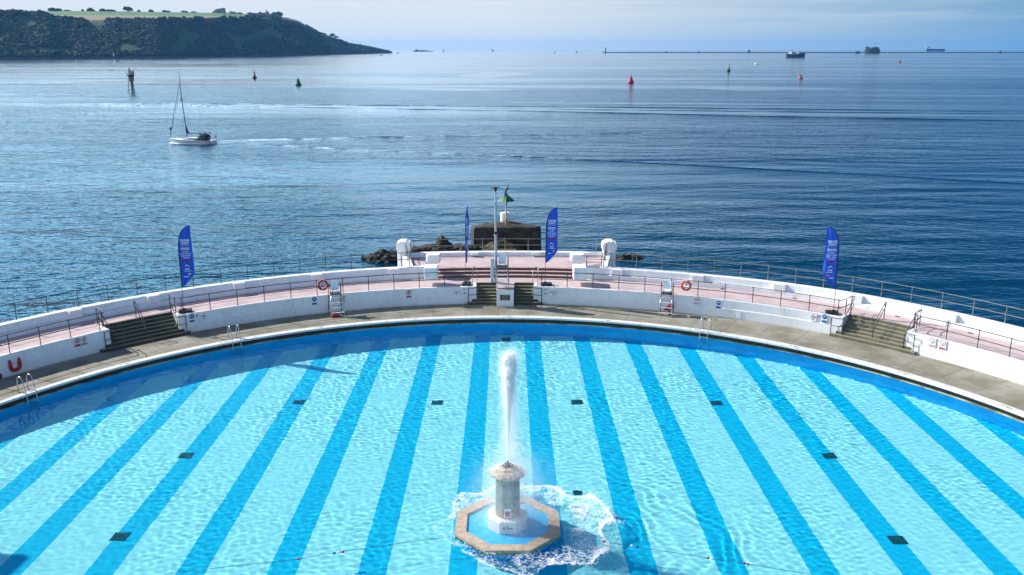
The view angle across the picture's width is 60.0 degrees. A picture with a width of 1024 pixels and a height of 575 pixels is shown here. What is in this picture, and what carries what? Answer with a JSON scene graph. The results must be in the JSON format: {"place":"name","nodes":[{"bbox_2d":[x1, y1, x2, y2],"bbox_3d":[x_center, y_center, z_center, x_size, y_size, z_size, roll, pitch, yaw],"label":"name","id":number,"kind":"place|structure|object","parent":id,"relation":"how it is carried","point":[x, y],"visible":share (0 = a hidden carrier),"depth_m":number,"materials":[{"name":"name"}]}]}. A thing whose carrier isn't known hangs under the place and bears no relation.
{"place":"outdoors","nodes":[
{"label":"outdoors","id":0,"kind":"place"},
{"bbox_2d":[0,11,391,59],"bbox_3d":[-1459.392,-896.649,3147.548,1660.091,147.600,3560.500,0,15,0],"label":"hills","id":1,"kind":"structure","parent":0,"point":[187,37],"depth_m":2680.72,"materials":[{"name":"plant"}]},
{"bbox_2d":[0,9,361,57],"bbox_3d":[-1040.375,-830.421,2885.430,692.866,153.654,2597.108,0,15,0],"label":"woodland","id":2,"kind":"object","parent":1,"relation":"on","point":[46,29],"visible":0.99,"depth_m":2241.80,"materials":[{"name":"green plant"}]},
{"bbox_2d":[212,8,225,13],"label":"stone ruin","id":3,"kind":"object","parent":1,"relation":"on","point":[221,10],"visible":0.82,"depth_m":3090.24,"materials":[{"name":"grey stone"}]},
{"bbox_2d":[0,50,1023,327],"bbox_3d":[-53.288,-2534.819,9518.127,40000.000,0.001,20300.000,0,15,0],"label":"sea","id":4,"kind":"structure","parent":0,"point":[116,188],"depth_m":166.84,"materials":[{"name":"liquid"}]},
{"bbox_2d":[126,68,134,91],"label":"light tower","id":5,"kind":"structure","parent":4,"relation":"in","point":[131,74],"depth_m":464.32,"materials":[{"name":"grey"}]},
{"bbox_2d":[169,72,217,143],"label":"yacht","id":6,"kind":"object","parent":4,"relation":"on","point":[203,139],"visible":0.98,"depth_m":207.43,"materials":[{"name":"white"}]},
{"bbox_2d":[0,265,423,340],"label":"sea wall","id":7,"kind":"structure","parent":4,"relation":"in","point":[126,304],"depth_m":57.75,"materials":[{"name":"white paint"}]},
{"bbox_2d":[0,252,420,319],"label":"railing","id":8,"kind":"object","parent":7,"relation":"on","point":[325,264],"visible":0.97,"depth_m":58.19,"materials":[{"name":"metal"}]},
{"bbox_2d":[361,249,397,262],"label":"rock","id":9,"kind":"object","parent":4,"relation":"in","point":[389,258],"visible":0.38,"depth_m":93.05,"materials":[{"name":"stone"}]},
{"bbox_2d":[396,239,411,266],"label":"gate pillar","id":10,"kind":"structure","parent":4,"relation":"in","point":[401,246],"depth_m":66.94,"materials":[{"name":"paint"}]},
{"bbox_2d":[403,255,412,267],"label":"return wall","id":11,"kind":"structure","parent":4,"relation":"in","point":[406,263],"depth_m":65.01,"materials":[{"name":"white paint"}]},
{"bbox_2d":[387,242,457,255],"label":"rock","id":12,"kind":"object","parent":4,"relation":"in","point":[426,248],"visible":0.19,"depth_m":94.04,"materials":[{"name":"stone"}]},
{"bbox_2d":[436,235,452,244],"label":"rock","id":13,"kind":"object","parent":12,"relation":"on","point":[446,242],"visible":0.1,"depth_m":95.22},
{"bbox_2d":[393,88,509,90],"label":"slick water","id":14,"kind":"structure","parent":4,"relation":"on","point":[453,89],"depth_m":488.51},
{"bbox_2d":[452,243,481,250],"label":"rock","id":15,"kind":"object","parent":4,"relation":"in","point":[470,248],"visible":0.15,"depth_m":94.18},
{"bbox_2d":[218,131,717,140],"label":"wake water","id":16,"kind":"structure","parent":4,"relation":"on","point":[461,135],"depth_m":227.45,"materials":[{"name":"liquid"}]},
{"bbox_2d":[457,72,530,77],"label":"slick water","id":17,"kind":"structure","parent":4,"relation":"on","point":[487,75],"depth_m":776.77,"materials":[{"name":"liquid"}]},
{"bbox_2d":[483,249,516,250],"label":"rock slab","id":18,"kind":"object","parent":4,"relation":"in","point":[500,249],"visible":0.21,"depth_m":93.54,"materials":[{"name":"concrete"}]},
{"bbox_2d":[471,221,541,250],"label":"concrete block","id":19,"kind":"structure","parent":4,"relation":"in","point":[520,233],"depth_m":96.58,"materials":[{"name":"concrete"}]},
{"bbox_2d":[498,193,514,224],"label":"beacon","id":20,"kind":"object","parent":19,"relation":"on","point":[505,198],"visible":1,"depth_m":96.14,"materials":[{"name":"green"}]},
{"bbox_2d":[500,212,509,222],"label":"water tank","id":21,"kind":"object","parent":20,"relation":"attached to","point":[502,216],"visible":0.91,"depth_m":97.89,"materials":[{"name":"white"}]},
{"bbox_2d":[410,256,602,302],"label":"terrace","id":22,"kind":"structure","parent":4,"relation":"in","point":[538,261],"depth_m":66.10,"materials":[{"name":"concrete"}]},
{"bbox_2d":[410,251,601,256],"bbox_3d":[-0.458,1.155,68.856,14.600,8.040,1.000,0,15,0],"label":"terrace kerb","id":23,"kind":"structure","parent":22,"relation":"on","point":[492,253],"depth_m":67.76,"materials":[{"name":"white paint"}]},
{"bbox_2d":[413,238,596,251],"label":"railing","id":24,"kind":"object","parent":23,"relation":"on","point":[505,244],"visible":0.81,"depth_m":67.66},
{"bbox_2d":[0,103,1019,111],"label":"wake water","id":25,"kind":"structure","parent":4,"relation":"on","point":[533,106],"depth_m":341.71,"materials":[{"name":"liquid"}]},
{"bbox_2d":[50,104,1023,120],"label":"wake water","id":26,"kind":"structure","parent":4,"relation":"on","point":[558,111],"depth_m":311.45,"materials":[{"name":"liquid"}]},
{"bbox_2d":[124,105,1023,116],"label":"slick water","id":27,"kind":"structure","parent":4,"relation":"on","point":[823,113],"depth_m":311.35,"materials":[{"name":"liquid"}]},
{"bbox_2d":[600,255,609,267],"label":"return wall","id":28,"kind":"structure","parent":4,"relation":"in","point":[606,263],"depth_m":65.01,"materials":[{"name":"white paint"}]},
{"bbox_2d":[603,244,606,266],"bbox_3d":[6.819,-2.372,64.899,0.054,0.985,3.577,2,15,9],"label":"handrail","id":29,"kind":"object","parent":28,"relation":"on","point":[605,251],"visible":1,"depth_m":64.89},
{"bbox_2d":[601,239,616,266],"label":"gate pillar","id":30,"kind":"structure","parent":4,"relation":"in","point":[611,245],"depth_m":66.95,"materials":[{"name":"paint"}]},
{"bbox_2d":[218,141,1023,183],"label":"wake water","id":31,"kind":"structure","parent":4,"relation":"on","point":[648,163],"depth_m":171.85,"materials":[{"name":"liquid"}]},
{"bbox_2d":[474,145,781,150],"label":"slick water","id":32,"kind":"structure","parent":4,"relation":"on","point":[636,147],"depth_m":200.63,"materials":[{"name":"liquid"}]},
{"bbox_2d":[621,253,643,258],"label":"rock","id":33,"kind":"object","parent":4,"relation":"in","point":[630,256],"visible":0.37,"depth_m":94.39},
{"bbox_2d":[496,108,1002,113],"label":"wake water","id":34,"kind":"structure","parent":4,"relation":"on","point":[757,111],"depth_m":315.16,"materials":[{"name":"liquid"}]},
{"bbox_2d":[496,102,1007,106],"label":"slick water","id":35,"kind":"structure","parent":4,"relation":"on","point":[755,104],"depth_m":356.29,"materials":[{"name":"liquid"}]},
{"bbox_2d":[676,86,850,90],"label":"slick water","id":36,"kind":"structure","parent":4,"relation":"on","point":[745,88],"depth_m":500.90,"materials":[{"name":"liquid"}]},
{"bbox_2d":[786,52,805,57],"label":"coaster ship","id":37,"kind":"object","parent":4,"relation":"on","point":[795,55],"visible":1,"depth_m":2325.46,"materials":[{"name":"blue"}]},
{"bbox_2d":[587,266,1023,344],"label":"sea wall","id":38,"kind":"structure","parent":4,"relation":"in","point":[893,306],"depth_m":57.46,"materials":[{"name":"white paint"}]},
{"bbox_2d":[588,252,1023,322],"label":"railing","id":39,"kind":"object","parent":38,"relation":"on","point":[714,267],"visible":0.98,"depth_m":57.88,"materials":[{"name":"metal"}]},
{"bbox_2d":[602,52,1023,52],"bbox_3d":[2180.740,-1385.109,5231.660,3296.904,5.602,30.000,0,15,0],"label":"breakwater","id":40,"kind":"object","parent":4,"relation":"in","point":[811,52],"visible":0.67,"depth_m":5214.93,"materials":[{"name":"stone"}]},
{"bbox_2d":[864,44,879,52],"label":"sea fort","id":41,"kind":"structure","parent":4,"relation":"in","point":[875,49],"depth_m":4496.47,"materials":[{"name":"stone"}]},
{"bbox_2d":[926,47,944,50],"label":"cargo ship","id":42,"kind":"object","parent":4,"relation":"on","point":[927,49],"visible":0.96,"depth_m":8703.54,"materials":[{"name":"blue"}]},
{"bbox_2d":[0,323,1023,574],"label":"pool water","id":43,"kind":"structure","parent":0,"point":[282,453],"depth_m":38.88,"materials":[{"name":"liquid"}]},
{"bbox_2d":[443,485,619,574],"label":"foam","id":44,"kind":"object","parent":43,"relation":"on","point":[603,550],"visible":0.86,"depth_m":33.92,"materials":[{"name":"white"}]},
{"bbox_2d":[0,303,1023,410],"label":"deck","id":45,"kind":"structure","parent":0,"point":[1006,392],"depth_m":53.79,"materials":[{"name":"concrete"}]},
{"bbox_2d":[0,325,110,377],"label":"retaining wall","id":46,"kind":"structure","parent":45,"relation":"on","point":[45,354],"depth_m":49.48,"materials":[{"name":"white paint"}]},
{"bbox_2d":[8,357,21,371],"bbox_3d":[-26.772,4.198,47.829,0.200,0.730,0.676,10,18,33],"label":"horseshoe float","id":47,"kind":"object","parent":46,"relation":"hanging from","point":[12,369],"visible":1,"depth_m":47.80,"materials":[{"name":"red plastic"}]},
{"bbox_2d":[0,312,104,352],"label":"railing","id":48,"kind":"object","parent":46,"relation":"on","point":[69,328],"visible":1,"depth_m":49.33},
{"bbox_2d":[73,336,80,346],"bbox_3d":[-24.701,3.101,50.435,0.054,0.580,0.360,12,19,39],"label":"wall sign","id":49,"kind":"object","parent":46,"relation":"attached to","point":[77,342],"visible":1,"depth_m":50.43,"materials":[{"name":"white"}]},
{"bbox_2d":[80,335,87,345],"bbox_3d":[-24.451,3.025,50.715,0.054,0.580,0.360,13,20,39],"label":"wall sign","id":50,"kind":"object","parent":46,"relation":"attached to","point":[83,338],"visible":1,"depth_m":50.71,"materials":[{"name":"white"}]},
{"bbox_2d":[99,312,190,352],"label":"stone steps","id":51,"kind":"structure","parent":45,"relation":"on","point":[132,332],"depth_m":53.57,"materials":[{"name":"concrete"}]},
{"bbox_2d":[95,307,113,345],"bbox_3d":[-24.156,2.311,52.172,1.798,2.123,0.510,14,20,42],"label":"handrail","id":52,"kind":"object","parent":51,"relation":"on","point":[101,317],"visible":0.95,"depth_m":52.09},
{"bbox_2d":[133,300,146,335],"bbox_3d":[-22.438,1.833,53.607,0.051,1.963,1.845,-13,20,-41],"label":"handrail","id":53,"kind":"object","parent":51,"relation":"on","point":[134,302],"visible":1,"depth_m":53.58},
{"bbox_2d":[167,294,182,332],"bbox_3d":[-20.867,1.529,55.084,0.512,2.123,1.795,-12,19,-37],"label":"handrail","id":54,"kind":"object","parent":51,"relation":"on","point":[170,306],"visible":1,"depth_m":54.83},
{"bbox_2d":[172,282,476,332],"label":"retaining wall","id":55,"kind":"structure","parent":45,"relation":"on","point":[254,312],"depth_m":58.99,"materials":[{"name":"white paint"}]},
{"bbox_2d":[189,313,197,322],"bbox_3d":[-19.727,1.869,54.979,0.560,0.620,0.046,-11,19,-36],"label":"wall sign","id":56,"kind":"object","parent":55,"relation":"attached to","point":[191,317],"visible":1,"depth_m":54.93,"materials":[{"name":"white"}]},
{"bbox_2d":[200,311,206,320],"bbox_3d":[-19.242,1.782,55.343,0.420,0.560,0.024,-11,18,-35],"label":"wall sign","id":57,"kind":"object","parent":55,"relation":"attached to","point":[203,315],"visible":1,"depth_m":55.34,"materials":[{"name":"white"}]},
{"bbox_2d":[289,308,295,315],"bbox_3d":[-14.408,1.601,58.292,0.400,0.500,0.016,-7,17,-25],"label":"wall hatch","id":58,"kind":"object","parent":55,"relation":"attached to","point":[292,311],"depth_m":58.29,"materials":[{"name":"white"}]},
{"bbox_2d":[311,296,316,304],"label":"wall sign","id":59,"kind":"object","parent":55,"relation":"attached to","point":[314,300],"visible":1,"depth_m":58.70,"materials":[{"name":"white"}]},
{"bbox_2d":[178,271,471,313],"bbox_3d":[-11.860,0.108,58.375,18.923,1.100,1.510,-6,16,-20],"label":"railing","id":60,"kind":"object","parent":55,"relation":"on","point":[342,285],"visible":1,"depth_m":58.59,"materials":[{"name":"metal"}]},
{"bbox_2d":[317,279,327,290],"bbox_3d":[-12.516,-0.161,58.721,0.783,0.785,0.169,7,11,-24],"label":"life ring","id":61,"kind":"object","parent":60,"relation":"attached to","point":[323,281],"visible":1,"depth_m":58.67,"materials":[{"name":"red plastic"}]},
{"bbox_2d":[339,296,345,303],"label":"wall sign","id":62,"kind":"object","parent":55,"relation":"attached to","point":[343,298],"visible":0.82,"depth_m":59.39,"materials":[{"name":"white"}]},
{"bbox_2d":[406,289,411,297],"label":"wall sign","id":63,"kind":"object","parent":55,"relation":"attached to","point":[408,293],"visible":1,"depth_m":60.52,"materials":[{"name":"white"}]},
{"bbox_2d":[453,288,458,295],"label":"wall sign","id":64,"kind":"object","parent":55,"relation":"attached to","point":[455,291],"visible":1,"depth_m":60.99,"materials":[{"name":"white"}]},
{"bbox_2d":[462,288,466,295],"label":"wall sign","id":65,"kind":"object","parent":55,"relation":"attached to","point":[464,291],"visible":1,"depth_m":61.05,"materials":[{"name":"white"}]},
{"bbox_2d":[328,280,344,317],"bbox_3d":[-11.624,0.716,58.598,0.952,2.230,1.283,-6,16,-20],"label":"lifeguard chair","id":66,"kind":"object","parent":45,"relation":"on","point":[334,285],"visible":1,"depth_m":58.62,"materials":[{"name":"silver metal"}]},
{"bbox_2d":[467,282,495,304],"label":"stone steps","id":67,"kind":"structure","parent":45,"relation":"on","point":[486,295],"depth_m":61.61,"materials":[{"name":"concrete"}]},
{"bbox_2d":[471,267,477,294],"bbox_3d":[-2.627,-0.465,61.592,0.531,1.838,0.930,-1,15,-3],"label":"handrail","id":68,"kind":"object","parent":67,"relation":"on","point":[475,276],"visible":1,"depth_m":61.48,"materials":[{"name":"silver metal"}]},
{"bbox_2d":[496,290,513,306],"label":"plaque plinth","id":69,"kind":"structure","parent":45,"relation":"on","point":[504,298],"depth_m":60.43,"materials":[{"name":"white paint"}]},
{"bbox_2d":[514,282,542,304],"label":"stone steps","id":70,"kind":"structure","parent":45,"relation":"on","point":[523,295],"depth_m":61.48,"materials":[{"name":"concrete"}]},
{"bbox_2d":[658,280,673,317],"bbox_3d":[10.197,0.722,58.574,0.952,2.230,1.283,4,16,14],"label":"lifeguard chair","id":71,"kind":"object","parent":45,"relation":"on","point":[667,285],"visible":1,"depth_m":58.58,"materials":[{"name":"silver metal"}]},
{"bbox_2d":[663,303,672,314],"bbox_3d":[10.310,1.410,58.692,0.758,0.822,0.358,-8,17,-28],"label":"rescue bag","id":72,"kind":"object","parent":45,"relation":"on","point":[668,308],"visible":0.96,"depth_m":58.62,"materials":[{"name":"red"}]},
{"bbox_2d":[533,282,849,333],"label":"retaining wall","id":73,"kind":"structure","parent":45,"relation":"on","point":[765,314],"depth_m":58.78,"materials":[{"name":"white paint"}]},
{"bbox_2d":[543,288,547,295],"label":"wall sign","id":74,"kind":"object","parent":73,"relation":"attached to","point":[545,291],"visible":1,"depth_m":60.99,"materials":[{"name":"white"}]},
{"bbox_2d":[550,288,555,295],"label":"wall sign","id":75,"kind":"object","parent":73,"relation":"attached to","point":[552,291],"visible":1,"depth_m":60.93,"materials":[{"name":"white"}]},
{"bbox_2d":[541,271,841,315],"bbox_3d":[11.193,0.168,58.151,19.537,1.100,1.482,6,16,21],"label":"railing","id":76,"kind":"object","parent":73,"relation":"on","point":[567,279],"visible":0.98,"depth_m":58.34,"materials":[{"name":"metal"}]},
{"bbox_2d":[680,280,691,290],"bbox_3d":[11.498,-0.129,58.602,0.783,0.785,0.169,6,16,22],"label":"life ring","id":77,"kind":"object","parent":76,"relation":"attached to","point":[683,282],"visible":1,"depth_m":58.54,"materials":[{"name":"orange plastic"}]},
{"bbox_2d":[693,297,699,305],"bbox_3d":[12.175,0.935,58.571,0.460,0.520,0.023,7,16,23],"label":"wall sign","id":78,"kind":"object","parent":73,"relation":"attached to","point":[696,301],"visible":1,"depth_m":58.56,"materials":[{"name":"white"}]},
{"bbox_2d":[715,299,720,308],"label":"wall sign","id":79,"kind":"object","parent":73,"relation":"attached to","point":[718,304],"visible":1,"depth_m":58.02,"materials":[{"name":"white"}]},
{"bbox_2d":[735,311,741,318],"bbox_3d":[14.692,1.779,57.630,0.400,0.500,0.016,8,17,28],"label":"wall hatch","id":80,"kind":"object","parent":73,"relation":"attached to","point":[737,314],"depth_m":57.62,"materials":[{"name":"white"}]},
{"bbox_2d":[810,312,816,320],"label":"wall sign","id":81,"kind":"object","parent":73,"relation":"attached to","point":[813,316],"visible":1,"depth_m":55.08,"materials":[{"name":"white"}]},
{"bbox_2d":[819,313,827,323],"bbox_3d":[19.171,1.884,54.731,0.560,0.620,0.046,12,19,37],"label":"wall sign","id":82,"kind":"object","parent":73,"relation":"attached to","point":[824,318],"visible":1,"depth_m":54.67,"materials":[{"name":"white"}]},
{"bbox_2d":[829,314,916,354],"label":"stone steps","id":83,"kind":"structure","parent":45,"relation":"on","point":[886,334],"depth_m":53.17,"materials":[{"name":"concrete"}]},
{"bbox_2d":[839,296,854,332],"bbox_3d":[20.525,1.643,54.657,0.518,2.123,1.798,13,20,39],"label":"handrail","id":84,"kind":"object","parent":83,"relation":"on","point":[848,309],"visible":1,"depth_m":54.43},
{"bbox_2d":[872,302,886,337],"bbox_3d":[21.980,1.947,53.182,0.050,1.963,1.845,14,21,42],"label":"handrail","id":85,"kind":"object","parent":83,"relation":"on","point":[885,303],"visible":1,"depth_m":53.16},
{"bbox_2d":[902,309,921,347],"bbox_3d":[23.553,2.414,51.791,1.797,2.123,0.520,-13,20,-40],"label":"handrail","id":86,"kind":"object","parent":83,"relation":"on","point":[914,319],"visible":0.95,"depth_m":51.70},
{"bbox_2d":[905,327,1023,384],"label":"retaining wall","id":87,"kind":"structure","parent":45,"relation":"on","point":[988,362],"depth_m":48.70,"materials":[{"name":"white paint"}]},
{"bbox_2d":[928,336,936,347],"bbox_3d":[23.814,3.104,50.305,0.054,0.620,0.420,-12,19,-38],"label":"wall sign","id":88,"kind":"object","parent":87,"relation":"attached to","point":[932,342],"visible":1,"depth_m":50.31,"materials":[{"name":"white"}]},
{"bbox_2d":[938,339,946,350],"bbox_3d":[24.180,3.222,49.866,0.054,0.620,0.420,-12,19,-37],"label":"wall sign","id":89,"kind":"object","parent":87,"relation":"attached to","point":[942,344],"visible":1,"depth_m":49.85,"materials":[{"name":"white"}]},
{"bbox_2d":[913,314,1023,356],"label":"railing","id":90,"kind":"object","parent":87,"relation":"on","point":[1010,347],"visible":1,"depth_m":48.59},
{"bbox_2d":[0,277,1023,360],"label":"promenade","id":91,"kind":"structure","parent":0,"point":[595,283],"depth_m":57.29,"materials":[{"name":"concrete"}]},
{"bbox_2d":[178,225,194,312],"bbox_3d":[-20.131,-1.122,54.546,1.149,5.452,0.520,-4,16,-16],"label":"feather flag","id":92,"kind":"object","parent":91,"relation":"on","point":[186,262],"visible":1,"depth_m":54.43,"materials":[{"name":"blue fabric"}]},
{"bbox_2d":[424,252,440,280],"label":"gate pillar","id":93,"kind":"structure","parent":91,"relation":"on","point":[433,259],"depth_m":61.38,"materials":[{"name":"paint"}]},
{"bbox_2d":[461,205,470,285],"bbox_3d":[-3.128,-2.872,61.059,0.520,5.452,1.149,4,15,13],"label":"feather flag","id":94,"kind":"object","parent":91,"relation":"on","point":[465,283],"visible":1,"depth_m":61.02,"materials":[{"name":"blue fabric"}]},
{"bbox_2d":[491,258,493,282],"bbox_3d":[-1.376,-1.191,62.054,0.240,1.700,0.311,0,15,0],"label":"cabinet","id":95,"kind":"object","parent":91,"relation":"on","point":[492,270],"visible":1,"depth_m":61.89,"materials":[{"name":"grey paint"}]},
{"bbox_2d":[491,187,499,282],"bbox_3d":[-1.126,-3.613,61.358,0.587,6.740,0.260,0,15,0],"label":"weather mast","id":96,"kind":"object","parent":91,"relation":"on","point":[495,210],"visible":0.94,"depth_m":61.16,"materials":[{"name":"metal"}]},
{"bbox_2d":[496,254,508,288],"bbox_3d":[-0.657,-1.128,60.836,0.952,2.230,1.283,0,15,0],"label":"lifeguard chair","id":97,"kind":"object","parent":91,"relation":"on","point":[502,258],"visible":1,"depth_m":60.90,"materials":[{"name":"silver metal"}]},
{"bbox_2d":[438,266,572,278],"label":"terrace steps","id":98,"kind":"structure","parent":91,"relation":"on","point":[514,271],"depth_m":63.87,"materials":[{"name":"red paint"}]},
{"bbox_2d":[540,207,557,285],"bbox_3d":[2.559,-2.795,60.773,1.149,5.452,0.520,-1,15,-4],"label":"feather flag","id":99,"kind":"object","parent":91,"relation":"on","point":[551,248],"visible":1,"depth_m":60.63,"materials":[{"name":"blue fabric"}]},
{"bbox_2d":[570,252,586,279],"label":"gate pillar","id":100,"kind":"structure","parent":91,"relation":"on","point":[577,259],"depth_m":61.61,"materials":[{"name":"paint"}]},
{"bbox_2d":[823,226,838,314],"bbox_3d":[19.597,-1.032,54.210,1.149,5.452,0.520,4,15,13],"label":"feather flag","id":101,"kind":"object","parent":91,"relation":"on","point":[830,264],"visible":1,"depth_m":54.09,"materials":[{"name":"blue fabric"}]},
{"bbox_2d":[0,0,1023,49],"label":"sky","id":102,"kind":"structure","parent":0,"point":[383,24],"materials":[{"name":"blue"}]},
{"bbox_2d":[13,323,1021,422],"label":"pool wall","id":103,"kind":"structure","parent":0,"point":[494,323],"depth_m":56.16,"materials":[{"name":"paint"}]},
{"bbox_2d":[0,315,1023,416],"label":"pool coping","id":104,"kind":"object","parent":103,"relation":"on","point":[1013,410],"visible":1,"depth_m":52.62,"materials":[{"name":"concrete"}]},
{"bbox_2d":[16,373,37,403],"bbox_3d":[-24.846,5.894,45.657,0.868,2.923,0.600,9,18,31],"label":"pool ladder","id":105,"kind":"object","parent":104,"relation":"attached to","point":[27,387],"visible":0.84,"depth_m":45.45,"materials":[{"name":"silver metal"}]},
{"bbox_2d":[228,324,241,349],"bbox_3d":[-16.760,3.706,53.804,0.600,2.923,0.868,-10,18,-33],"label":"pool ladder","id":106,"kind":"object","parent":104,"relation":"attached to","point":[236,336],"visible":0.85,"depth_m":53.51,"materials":[{"name":"silver metal"}]},
{"bbox_2d":[699,316,711,339],"bbox_3d":[12.069,3.227,55.585,0.600,2.923,0.868,8,17,26],"label":"pool ladder","id":107,"kind":"object","parent":104,"relation":"attached to","point":[708,327],"visible":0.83,"depth_m":55.25,"materials":[{"name":"silver metal"}]},
{"bbox_2d":[0,319,1023,422],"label":"pool gutter","id":108,"kind":"object","parent":103,"relation":"attached to","point":[514,320],"visible":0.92,"depth_m":53.63,"materials":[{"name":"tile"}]},
{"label":"pool floor","id":109,"kind":"structure","parent":0,"visible":0},
{"bbox_2d":[455,460,560,552],"bbox_3d":[-0.164,8.321,33.547,3.940,3.920,3.940,0,15,0],"label":"fountain","id":110,"kind":"object","parent":109,"relation":"on","point":[482,540],"visible":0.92,"depth_m":33.06,"materials":[{"name":"concrete"}]},
{"bbox_2d":[460,442,556,543],"bbox_3d":[-0.091,7.419,33.291,4.398,3.214,4.654,-11,19,-36],"label":"spray","id":111,"kind":"object","parent":110,"relation":"on","point":[514,472],"visible":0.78,"depth_m":33.06,"materials":[{"name":"white liquid"}]},
{"bbox_2d":[494,348,523,462],"bbox_3d":[-0.121,4.373,32.491,1.275,4.307,1.219,-10,18,-32],"label":"fountain jet","id":112,"kind":"object","parent":110,"relation":"on","point":[508,363],"visible":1,"depth_m":32.26,"materials":[{"name":"white liquid"}]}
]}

